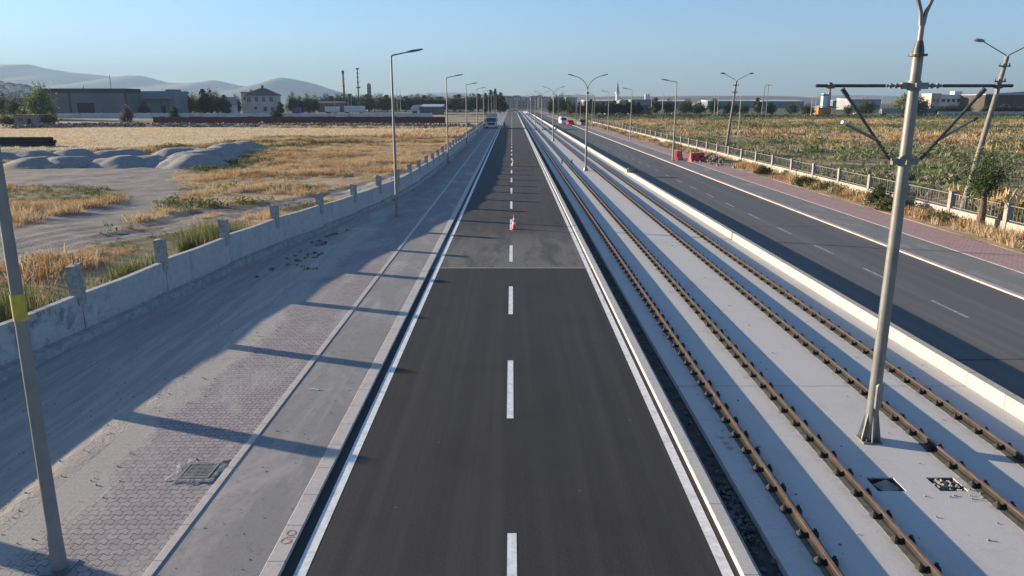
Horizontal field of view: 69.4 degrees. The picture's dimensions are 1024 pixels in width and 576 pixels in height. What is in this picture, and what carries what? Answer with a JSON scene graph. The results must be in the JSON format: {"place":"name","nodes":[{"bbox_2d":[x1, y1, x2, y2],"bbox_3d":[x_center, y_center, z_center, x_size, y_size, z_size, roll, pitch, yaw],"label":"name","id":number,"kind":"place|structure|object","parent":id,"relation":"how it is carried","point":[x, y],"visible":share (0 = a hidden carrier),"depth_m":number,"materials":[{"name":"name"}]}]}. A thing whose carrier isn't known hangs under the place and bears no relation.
{"place":"outdoors","nodes":[
{"label":"outdoors","id":0,"kind":"place"},
{"bbox_2d":[0,64,244,97],"bbox_3d":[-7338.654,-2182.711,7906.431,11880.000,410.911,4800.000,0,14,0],"label":"mountain","id":1,"kind":"structure","parent":0,"point":[26,74],"depth_m":7363.81,"materials":[{"name":"stone"}]},
{"bbox_2d":[0,135,457,304],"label":"dry grass","id":2,"kind":"structure","parent":0,"point":[287,154],"depth_m":66.77,"materials":[{"name":"plant"}]},
{"bbox_2d":[1,123,485,128],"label":"earth bank","id":3,"kind":"structure","parent":0,"point":[148,125],"depth_m":208.39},
{"bbox_2d":[2,121,484,128],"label":"rubble","id":4,"kind":"object","parent":3,"relation":"on","point":[218,124],"visible":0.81,"depth_m":207.38,"materials":[{"name":"stone"}]},
{"bbox_2d":[0,111,504,575],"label":"pavement","id":5,"kind":"structure","parent":0,"point":[131,522],"depth_m":16.12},
{"bbox_2d":[0,148,79,575],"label":"street lamp","id":6,"kind":"object","parent":5,"relation":"on","point":[60,564],"visible":1,"depth_m":10.49,"materials":[{"name":"metal"}]},
{"bbox_2d":[164,458,230,485],"bbox_3d":[-5.986,3.499,14.160,1.157,0.050,1.196,0,14,0],"label":"drain grate","id":7,"kind":"object","parent":5,"relation":"on","point":[193,472],"visible":1,"depth_m":14.06,"materials":[{"name":"metal"}]},
{"bbox_2d":[390,48,422,215],"bbox_3d":[-6.278,-9.258,44.691,2.084,9.921,0.400,0,14,0],"label":"street lamp","id":8,"kind":"object","parent":5,"relation":"on","point":[395,165],"visible":1,"depth_m":44.70,"materials":[{"name":"metal"}]},
{"bbox_2d":[485,113,497,127],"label":"truck","id":9,"kind":"object","parent":5,"relation":"on","point":[491,119],"visible":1,"depth_m":197.02,"materials":[{"name":"white metal"}]},
{"bbox_2d":[197,77,354,102],"bbox_3d":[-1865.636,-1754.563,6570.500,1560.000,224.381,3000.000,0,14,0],"label":"mountain","id":10,"kind":"structure","parent":0,"point":[283,87],"depth_m":6079.57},
{"bbox_2d":[153,111,506,575],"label":"cycle path","id":11,"kind":"structure","parent":0,"point":[272,495],"depth_m":15.58,"materials":[{"name":"concrete"}]},
{"bbox_2d":[371,92,550,99],"bbox_3d":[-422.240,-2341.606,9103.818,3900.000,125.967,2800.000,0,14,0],"label":"mountain","id":12,"kind":"structure","parent":0,"point":[443,95],"depth_m":8876.92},
{"bbox_2d":[280,111,739,575],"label":"road","id":13,"kind":"structure","parent":0,"point":[568,469],"depth_m":15.69,"materials":[{"name":"asphalt"}]},
{"bbox_2d":[293,114,506,575],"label":"edge line","id":14,"kind":"object","parent":13,"relation":"on","point":[302,568],"visible":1,"depth_m":15.68,"materials":[{"name":"paint"}]},
{"bbox_2d":[507,360,512,417],"bbox_3d":[-0.041,2.460,18.503,0.150,0.001,3.850,0,14,0],"label":"lane marking","id":15,"kind":"object","parent":13,"relation":"on","point":[510,392],"visible":1,"depth_m":18.24,"materials":[{"name":"paint"}]},
{"bbox_2d":[507,533,516,575],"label":"lane marking","id":16,"kind":"object","parent":13,"relation":"on","point":[511,554],"visible":1,"depth_m":11.63,"materials":[{"name":"paint"}]},
{"bbox_2d":[518,116,733,575],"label":"edge line","id":17,"kind":"object","parent":13,"relation":"on","point":[716,550],"visible":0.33,"depth_m":15.68,"materials":[{"name":"paint"}]},
{"bbox_2d":[0,103,1023,537],"bbox_3d":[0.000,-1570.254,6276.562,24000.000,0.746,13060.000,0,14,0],"label":"ground","id":18,"kind":"structure","parent":0,"point":[86,421],"depth_m":31.93,"materials":[{"name":"soil"}]},
{"bbox_2d":[0,91,26,116],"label":"tree","id":19,"kind":"object","parent":18,"relation":"on","point":[13,104],"visible":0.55,"depth_m":299.46,"materials":[{"name":"green plant"}]},
{"bbox_2d":[3,156,48,168],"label":"gravel pile","id":20,"kind":"object","parent":18,"relation":"on","point":[30,162],"visible":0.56,"depth_m":79.44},
{"bbox_2d":[0,143,51,145],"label":"black pipe","id":21,"kind":"object","parent":18,"relation":"on","point":[25,144],"visible":1,"depth_m":117.78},
{"bbox_2d":[1,150,51,160],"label":"gravel pile","id":22,"kind":"object","parent":18,"relation":"on","point":[15,155],"visible":0.52,"depth_m":91.16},
{"bbox_2d":[13,115,46,124],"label":"shack","id":23,"kind":"structure","parent":18,"relation":"on","point":[27,119],"depth_m":230.18,"materials":[{"name":"brick"}]},
{"bbox_2d":[15,81,61,116],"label":"tree","id":24,"kind":"object","parent":18,"relation":"on","point":[38,103],"visible":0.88,"depth_m":278.95,"materials":[{"name":"green plant"}]},
{"bbox_2d":[39,111,61,123],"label":"shrub","id":25,"kind":"object","parent":18,"relation":"on","point":[48,118],"visible":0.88,"depth_m":233.35,"materials":[{"name":"green plant"}]},
{"bbox_2d":[42,156,94,168],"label":"gravel pile","id":26,"kind":"object","parent":18,"relation":"on","point":[66,162],"visible":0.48,"depth_m":80.57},
{"bbox_2d":[50,148,92,156],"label":"gravel pile","id":27,"kind":"object","parent":18,"relation":"on","point":[80,152],"visible":0.33,"depth_m":93.05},
{"bbox_2d":[43,75,141,115],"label":"warehouse","id":28,"kind":"structure","parent":18,"relation":"on","point":[90,100],"depth_m":334.62,"materials":[{"name":"metal"}]},
{"bbox_2d":[77,103,94,112],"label":"door","id":29,"kind":"structure","parent":28,"relation":"in","point":[82,107],"depth_m":335.18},
{"bbox_2d":[86,148,150,158],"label":"gravel pile","id":30,"kind":"object","parent":18,"relation":"on","point":[105,153],"visible":0.51,"depth_m":94.15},
{"bbox_2d":[83,155,168,168],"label":"gravel pile","id":31,"kind":"object","parent":18,"relation":"on","point":[122,161],"visible":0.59,"depth_m":81.25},
{"bbox_2d":[118,101,135,122],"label":"shrub","id":32,"kind":"object","parent":18,"relation":"on","point":[126,113],"visible":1,"depth_m":254.61,"materials":[{"name":"green plant"}]},
{"bbox_2d":[0,215,255,322],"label":"weeds","id":33,"kind":"object","parent":18,"relation":"on","point":[201,236],"visible":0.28,"depth_m":28.43,"materials":[{"name":"green plant"}]},
{"bbox_2d":[140,89,188,112],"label":"warehouse","id":34,"kind":"structure","parent":18,"relation":"on","point":[166,100],"depth_m":351.25,"materials":[{"name":"metal"}]},
{"bbox_2d":[151,148,196,156],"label":"gravel pile","id":35,"kind":"object","parent":18,"relation":"on","point":[165,152],"visible":0.23,"depth_m":93.61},
{"bbox_2d":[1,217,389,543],"bbox_3d":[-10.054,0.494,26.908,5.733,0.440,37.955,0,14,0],"label":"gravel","id":36,"kind":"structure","parent":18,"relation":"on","point":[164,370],"depth_m":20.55,"materials":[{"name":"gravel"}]},
{"bbox_2d":[196,89,213,112],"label":"tree","id":37,"kind":"object","parent":18,"relation":"on","point":[203,102],"visible":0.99,"depth_m":365.54,"materials":[{"name":"green plant"}]},
{"bbox_2d":[152,141,267,168],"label":"gravel pile","id":38,"kind":"object","parent":18,"relation":"on","point":[216,154],"visible":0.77,"depth_m":85.28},
{"bbox_2d":[207,87,217,112],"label":"tree","id":39,"kind":"object","parent":18,"relation":"on","point":[215,101],"visible":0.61,"depth_m":371.64,"materials":[{"name":"green plant"}]},
{"bbox_2d":[0,126,431,148],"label":"dry grass","id":40,"kind":"structure","parent":18,"relation":"on","point":[109,141],"depth_m":164.37,"materials":[{"name":"plant"}]},
{"bbox_2d":[218,94,231,112],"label":"tree","id":41,"kind":"object","parent":18,"relation":"on","point":[224,105],"visible":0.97,"depth_m":365.95,"materials":[{"name":"green plant"}]},
{"bbox_2d":[0,134,451,300],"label":"weeds","id":42,"kind":"object","parent":18,"relation":"on","point":[216,167],"visible":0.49,"depth_m":60.73,"materials":[{"name":"yellow plant"}]},
{"bbox_2d":[0,119,485,382],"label":"concrete wall","id":43,"kind":"structure","parent":18,"relation":"on","point":[79,314],"depth_m":28.59,"materials":[{"name":"concrete"}]},
{"bbox_2d":[56,112,431,117],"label":"boundary wall","id":44,"kind":"structure","parent":18,"relation":"on","point":[116,115],"depth_m":321.29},
{"bbox_2d":[245,85,281,112],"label":"house","id":45,"kind":"structure","parent":18,"relation":"on","point":[262,99],"depth_m":388.23,"materials":[{"name":"paint"}]},
{"bbox_2d":[285,92,299,112],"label":"tree","id":46,"kind":"object","parent":18,"relation":"on","point":[292,102],"visible":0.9,"depth_m":411.26,"materials":[{"name":"green plant"}]},
{"bbox_2d":[153,116,444,122],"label":"sheet fence","id":47,"kind":"object","parent":18,"relation":"on","point":[274,119],"visible":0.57,"depth_m":247.72,"materials":[{"name":"metal"}]},
{"bbox_2d":[300,93,314,112],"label":"tree","id":48,"kind":"object","parent":18,"relation":"on","point":[307,106],"visible":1,"depth_m":411.36,"materials":[{"name":"green plant"}]},
{"bbox_2d":[142,114,502,575],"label":"path edging","id":49,"kind":"object","parent":18,"relation":"on","point":[154,566],"visible":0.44,"depth_m":15.55,"materials":[{"name":"concrete"}]},
{"bbox_2d":[319,101,344,111],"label":"factory","id":50,"kind":"structure","parent":18,"relation":"on","point":[339,104],"depth_m":504.88,"materials":[{"name":"brick"}]},
{"bbox_2d":[255,190,413,277],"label":"weeds","id":51,"kind":"object","parent":18,"relation":"on","point":[324,242],"visible":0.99,"depth_m":34.83,"materials":[{"name":"green plant"}]},
{"bbox_2d":[356,94,374,111],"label":"tree","id":52,"kind":"object","parent":18,"relation":"on","point":[366,101],"visible":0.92,"depth_m":537.49,"materials":[{"name":"green plant"}]},
{"bbox_2d":[258,122,476,137],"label":"dry grass","id":53,"kind":"structure","parent":18,"relation":"on","point":[441,131],"depth_m":167.92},
{"bbox_2d":[372,93,390,111],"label":"tree","id":54,"kind":"object","parent":18,"relation":"on","point":[380,101],"visible":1,"depth_m":529.42,"materials":[{"name":"green plant"}]},
{"bbox_2d":[259,112,506,575],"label":"kerb","id":55,"kind":"structure","parent":18,"relation":"on","point":[276,562],"depth_m":15.66,"materials":[{"name":"concrete"}]},
{"bbox_2d":[419,104,444,114],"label":"hall","id":56,"kind":"structure","parent":18,"relation":"on","point":[436,109],"depth_m":412.46,"materials":[{"name":"white metal"}]},
{"bbox_2d":[444,94,460,111],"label":"tree","id":57,"kind":"object","parent":18,"relation":"on","point":[453,103],"visible":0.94,"depth_m":530.93,"materials":[{"name":"green plant"}]},
{"bbox_2d":[458,94,474,111],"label":"tree","id":58,"kind":"object","parent":18,"relation":"on","point":[462,106],"visible":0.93,"depth_m":527.20,"materials":[{"name":"green plant"}]},
{"bbox_2d":[518,114,758,575],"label":"kerb","id":59,"kind":"structure","parent":18,"relation":"on","point":[743,563],"depth_m":15.51,"materials":[{"name":"concrete"}]},
{"bbox_2d":[517,112,761,575],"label":"gutter","id":60,"kind":"object","parent":18,"relation":"on","point":[745,546],"visible":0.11,"depth_m":15.99,"materials":[{"name":"concrete"}]},
{"bbox_2d":[628,99,652,113],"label":"brick hall","id":61,"kind":"structure","parent":18,"relation":"on","point":[645,103],"depth_m":426.92,"materials":[{"name":"brick"}]},
{"bbox_2d":[518,113,782,575],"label":"drainage trench","id":62,"kind":"object","parent":18,"relation":"on","point":[701,445],"visible":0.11,"depth_m":18.28,"materials":[{"name":"soil"}]},
{"bbox_2d":[585,238,780,575],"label":"rubble","id":63,"kind":"object","parent":62,"relation":"on","point":[737,509],"visible":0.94,"depth_m":13.30,"materials":[{"name":"gravel"}]},
{"bbox_2d":[661,95,674,114],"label":"tree","id":64,"kind":"object","parent":18,"relation":"on","point":[667,108],"visible":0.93,"depth_m":400.65,"materials":[{"name":"green plant"}]},
{"bbox_2d":[676,98,695,114],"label":"tree","id":65,"kind":"object","parent":18,"relation":"on","point":[685,108],"visible":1,"depth_m":402.95,"materials":[{"name":"green plant"}]},
{"bbox_2d":[701,100,754,107],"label":"factory hall","id":66,"kind":"structure","parent":18,"relation":"on","point":[725,102],"depth_m":854.13,"materials":[{"name":"white metal"}]},
{"bbox_2d":[720,73,753,152],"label":"old lamp post","id":67,"kind":"object","parent":18,"relation":"on","point":[730,120],"visible":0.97,"depth_m":96.33,"materials":[{"name":"metal"}]},
{"bbox_2d":[526,110,1023,421],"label":"kerb","id":68,"kind":"structure","parent":18,"relation":"on","point":[997,394],"depth_m":24.25,"materials":[{"name":"concrete"}]},
{"bbox_2d":[600,125,957,222],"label":"weeds","id":69,"kind":"object","parent":18,"relation":"on","point":[942,212],"visible":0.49,"depth_m":60.98,"materials":[{"name":"green plant"}]},
{"bbox_2d":[539,112,1023,299],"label":"kerb","id":70,"kind":"structure","parent":18,"relation":"on","point":[998,287],"depth_m":39.14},
{"bbox_2d":[759,100,803,107],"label":"factory hall","id":71,"kind":"structure","parent":18,"relation":"on","point":[781,103],"depth_m":873.49,"materials":[{"name":"white metal"}]},
{"bbox_2d":[540,111,1023,273],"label":"path edging","id":72,"kind":"object","parent":18,"relation":"on","point":[856,217],"visible":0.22,"depth_m":44.36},
{"bbox_2d":[570,114,1023,222],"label":"weeds","id":73,"kind":"object","parent":18,"relation":"on","point":[949,158],"visible":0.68,"depth_m":114.59,"materials":[{"name":"green plant"}]},
{"bbox_2d":[787,175,819,186],"bbox_3d":[25.427,-9.199,63.587,2.967,1.192,2.429,-3,14,-10],"label":"shrub","id":74,"kind":"object","parent":18,"relation":"on","point":[798,181],"visible":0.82,"depth_m":63.43,"materials":[{"name":"green plant"}]},
{"bbox_2d":[588,122,1023,248],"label":"dry grass","id":75,"kind":"structure","parent":18,"relation":"on","point":[983,231],"depth_m":47.27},
{"bbox_2d":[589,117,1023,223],"bbox_3d":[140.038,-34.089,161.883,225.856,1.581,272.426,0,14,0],"label":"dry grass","id":76,"kind":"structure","parent":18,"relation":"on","point":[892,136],"depth_m":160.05,"materials":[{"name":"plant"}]},
{"bbox_2d":[592,119,1023,237],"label":"boundary fence","id":77,"kind":"object","parent":18,"relation":"on","point":[1006,220],"visible":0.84,"depth_m":59.72,"materials":[{"name":"paint"}]},
{"bbox_2d":[595,106,1023,117],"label":"hedge","id":78,"kind":"object","parent":18,"relation":"on","point":[813,115],"visible":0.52,"depth_m":334.85,"materials":[{"name":"green plant"}]},
{"bbox_2d":[813,105,837,114],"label":"pavilion","id":79,"kind":"structure","parent":18,"relation":"on","point":[820,110],"depth_m":413.57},
{"bbox_2d":[836,98,881,109],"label":"factory hall","id":80,"kind":"structure","parent":18,"relation":"on","point":[841,103],"depth_m":680.51,"materials":[{"name":"white metal"}]},
{"bbox_2d":[853,96,878,114],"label":"tree","id":81,"kind":"object","parent":18,"relation":"on","point":[867,107],"visible":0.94,"depth_m":396.89,"materials":[{"name":"green plant"}]},
{"bbox_2d":[861,180,893,205],"bbox_3d":[25.675,-6.514,51.481,2.080,1.986,2.162,-13,19,-42],"label":"shrub","id":82,"kind":"object","parent":18,"relation":"on","point":[881,191],"visible":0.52,"depth_m":51.30,"materials":[{"name":"green plant"}]},
{"bbox_2d":[870,194,921,211],"bbox_3d":[25.610,-5.630,49.148,3.462,1.324,2.834,10,17,34],"label":"shrub","id":83,"kind":"object","parent":18,"relation":"on","point":[880,204],"visible":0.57,"depth_m":49.29,"materials":[{"name":"green plant"}]},
{"bbox_2d":[885,93,920,108],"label":"tree","id":84,"kind":"object","parent":18,"relation":"on","point":[901,104],"visible":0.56,"depth_m":402.80,"materials":[{"name":"green plant"}]},
{"bbox_2d":[917,95,932,112],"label":"tree","id":85,"kind":"object","parent":18,"relation":"on","point":[922,106],"visible":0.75,"depth_m":399.21,"materials":[{"name":"green plant"}]},
{"bbox_2d":[921,93,941,107],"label":"annex","id":86,"kind":"object","parent":18,"relation":"on","point":[935,99],"visible":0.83,"depth_m":463.80,"materials":[{"name":"paint"}]},
{"bbox_2d":[940,91,962,107],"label":"office building","id":87,"kind":"structure","parent":18,"relation":"on","point":[953,97],"depth_m":465.45,"materials":[{"name":"white concrete"}]},
{"bbox_2d":[938,112,1023,114],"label":"wall","id":88,"kind":"structure","parent":18,"relation":"on","point":[985,113],"depth_m":416.62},
{"bbox_2d":[956,136,1019,225],"bbox_3d":[26.431,-5.822,41.575,3.128,5.521,2.864,0,14,0],"label":"street tree","id":89,"kind":"object","parent":18,"relation":"on","point":[986,182],"visible":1,"depth_m":41.15,"materials":[{"name":"green plant"}]},
{"bbox_2d":[957,90,1023,111],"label":"industrial shed","id":90,"kind":"structure","parent":18,"relation":"on","point":[1015,98],"depth_m":441.63,"materials":[{"name":"metal"}]},
{"bbox_2d":[959,38,1023,210],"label":"old lamp post","id":91,"kind":"object","parent":18,"relation":"on","point":[1004,65],"visible":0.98,"depth_m":45.16,"materials":[{"name":"metal"}]},
{"bbox_2d":[0,0,1023,96],"label":"sky","id":92,"kind":"structure","parent":0,"point":[509,47],"materials":[{"name":"blue"}]},
{"bbox_2d":[563,96,820,104],"bbox_3d":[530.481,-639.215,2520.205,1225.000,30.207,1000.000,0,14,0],"label":"hill","id":93,"kind":"structure","parent":0,"point":[806,100],"depth_m":2370.52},
{"bbox_2d":[517,111,1023,575],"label":"track slab","id":94,"kind":"structure","parent":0,"point":[958,531],"depth_m":17.58,"materials":[{"name":"concrete"}]},
{"bbox_2d":[568,74,607,170],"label":"street lamp","id":95,"kind":"object","parent":94,"relation":"on","point":[585,167],"visible":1,"depth_m":77.09,"materials":[{"name":"metal"}]},
{"bbox_2d":[520,114,842,575],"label":"rail","id":96,"kind":"object","parent":94,"relation":"on","point":[826,560],"visible":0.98,"depth_m":16.59,"materials":[{"name":"metal"}]},
{"bbox_2d":[520,111,928,575],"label":"grout bed","id":97,"kind":"object","parent":94,"relation":"on","point":[907,554],"visible":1,"depth_m":15.21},
{"bbox_2d":[521,112,942,575],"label":"rail","id":98,"kind":"object","parent":97,"relation":"on","point":[925,564],"visible":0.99,"depth_m":16.43,"materials":[{"name":"metal"}]},
{"bbox_2d":[523,111,1023,530],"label":"grout bed","id":99,"kind":"object","parent":94,"relation":"on","point":[989,500],"visible":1,"depth_m":16.57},
{"bbox_2d":[527,114,1023,525],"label":"rail","id":100,"kind":"object","parent":99,"relation":"on","point":[1002,503],"visible":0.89,"depth_m":18.83,"materials":[{"name":"metal"}]},
{"bbox_2d":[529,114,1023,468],"bbox_3d":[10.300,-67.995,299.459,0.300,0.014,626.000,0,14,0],"label":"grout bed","id":101,"kind":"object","parent":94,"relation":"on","point":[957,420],"visible":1,"depth_m":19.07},
{"bbox_2d":[528,113,1023,464],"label":"rail","id":102,"kind":"object","parent":101,"relation":"on","point":[995,440],"visible":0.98,"depth_m":21.85,"materials":[{"name":"metal"}]},
{"bbox_2d":[607,235,998,553],"bbox_3d":[7.952,0.864,25.488,7.106,0.067,30.803,0,14,0],"label":"debris","id":103,"kind":"object","parent":94,"relation":"on","point":[759,446],"visible":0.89,"depth_m":14.39,"materials":[{"name":"stone"}]},
{"bbox_2d":[866,478,904,490],"bbox_3d":[7.116,3.936,14.143,0.524,0.391,0.519,0,14,0],"label":"drain pit","id":104,"kind":"object","parent":94,"relation":"in","point":[884,484],"visible":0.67,"depth_m":14.13,"materials":[{"name":"concrete"}]},
{"bbox_2d":[815,0,1013,443],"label":"catenary mast","id":105,"kind":"object","parent":94,"relation":"on","point":[869,429],"visible":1,"depth_m":14.47,"materials":[{"name":"metal"}]},
{"bbox_2d":[927,478,965,490],"bbox_3d":[8.280,3.913,14.140,0.512,0.435,0.512,0,14,0],"label":"drain pit","id":106,"kind":"object","parent":94,"relation":"in","point":[946,484],"visible":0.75,"depth_m":14.12,"materials":[{"name":"stone"}]},
{"bbox_2d":[529,111,1023,398],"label":"road","id":107,"kind":"structure","parent":0,"point":[985,337],"depth_m":31.41,"materials":[{"name":"asphalt"}]},
{"bbox_2d":[537,111,1023,294],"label":"cycle path","id":108,"kind":"structure","parent":0,"point":[1007,278],"depth_m":41.98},
{"bbox_2d":[541,111,1023,271],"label":"pavement","id":109,"kind":"structure","parent":0,"point":[1004,257],"depth_m":46.71,"materials":[{"name":"concrete"}]},
{"bbox_2d":[688,154,737,167],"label":"rubble","id":110,"kind":"object","parent":109,"relation":"on","point":[711,156],"visible":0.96,"depth_m":87.63,"materials":[{"name":"stone"}]},
{"bbox_2d":[808,95,921,102],"bbox_3d":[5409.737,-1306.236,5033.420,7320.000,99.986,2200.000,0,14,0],"label":"hill","id":111,"kind":"structure","parent":0,"point":[887,99],"depth_m":4699.94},
{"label":"black pipe","id":112,"kind":"object","parent":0,"visible":0},
{"bbox_2d":[0,140,50,142],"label":"black pipe","id":113,"kind":"object","parent":112,"relation":"on","point":[25,141],"visible":1,"depth_m":117.93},
{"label":"black pipe","id":114,"kind":"object","parent":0,"visible":0},
{"bbox_2d":[0,137,53,139],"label":"black pipe","id":115,"kind":"object","parent":114,"relation":"on","point":[26,138],"visible":1,"depth_m":118.08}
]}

